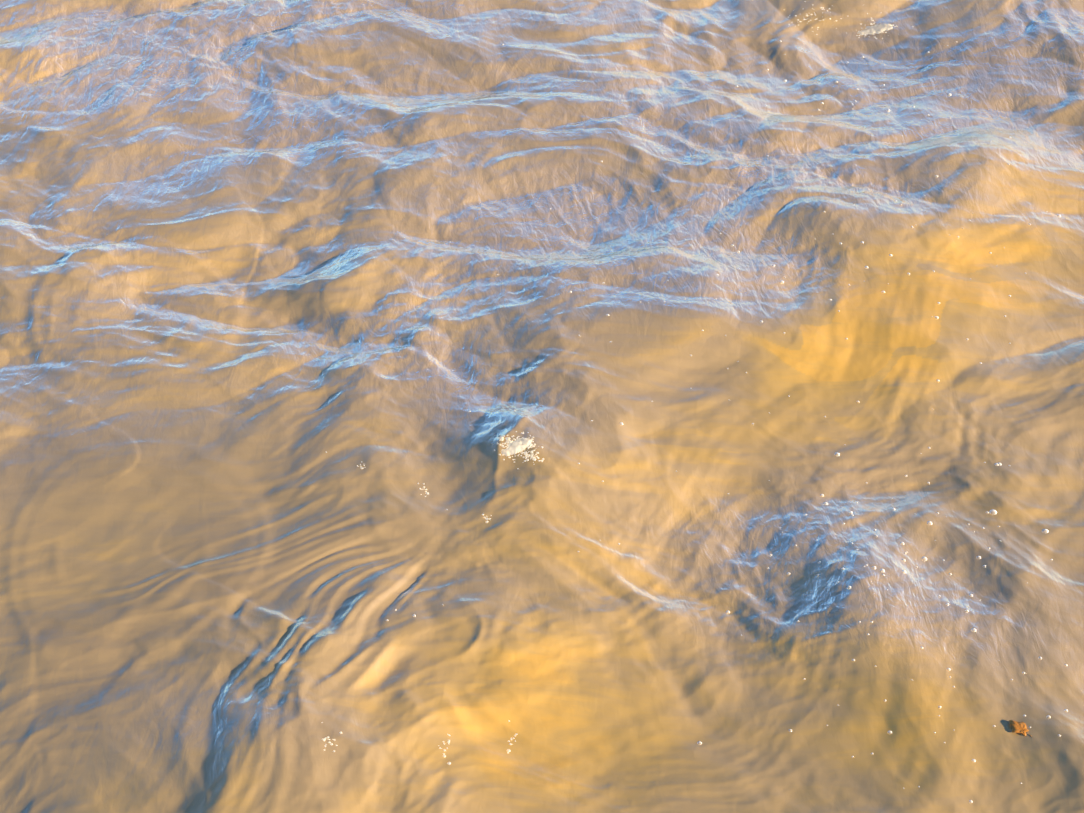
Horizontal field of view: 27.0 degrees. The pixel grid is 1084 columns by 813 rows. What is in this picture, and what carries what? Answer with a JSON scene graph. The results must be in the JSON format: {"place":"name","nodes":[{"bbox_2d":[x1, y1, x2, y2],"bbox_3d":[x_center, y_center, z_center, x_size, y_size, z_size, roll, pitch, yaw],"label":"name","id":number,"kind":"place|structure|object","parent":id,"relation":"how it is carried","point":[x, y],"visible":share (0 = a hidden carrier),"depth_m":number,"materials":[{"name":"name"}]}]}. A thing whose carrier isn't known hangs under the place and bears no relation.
{"place":"outdoors","nodes":[
{"label":"outdoors","id":0,"kind":"place"},
{"bbox_2d":[0,0,1083,812],"bbox_3d":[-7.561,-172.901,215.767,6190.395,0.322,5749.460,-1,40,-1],"label":"river water","id":1,"kind":"structure","parent":0,"point":[274,274],"depth_m":10.70,"materials":[{"name":"liquid"}]},
{"bbox_2d":[501,437,532,455],"bbox_3d":[-0.110,0.179,10.308,0.168,0.044,0.078,-21,44,-23],"label":"foam patch","id":2,"kind":"object","parent":1,"relation":"on","point":[515,446],"visible":1,"depth_m":10.29,"materials":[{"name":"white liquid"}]},
{"bbox_2d":[321,1,896,764],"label":"bubbles","id":3,"kind":"object","parent":1,"relation":"on","point":[531,445],"visible":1,"depth_m":10.28,"materials":[{"name":"white liquid"}]},
{"bbox_2d":[386,26,1067,802],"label":"foam bubbles","id":4,"kind":"object","parent":1,"relation":"on","point":[866,482],"visible":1,"depth_m":10.15,"materials":[{"name":"white liquid"}]},
{"bbox_2d":[858,23,893,34],"bbox_3d":[2.015,-2.277,13.627,0.225,0.041,0.105,-1,40,-1],"label":"foam patch","id":5,"kind":"object","parent":1,"relation":"on","point":[876,28],"visible":1,"depth_m":13.62,"materials":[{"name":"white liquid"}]},
{"bbox_2d":[1009,720,1031,736],"bbox_3d":[1.938,1.312,9.130,0.074,0.008,0.123,-4,40,-5],"label":"floating leaf","id":6,"kind":"object","parent":1,"relation":"on","point":[1019,727],"visible":1,"depth_m":9.14,"materials":[{"name":"orange plant"}]}
]}

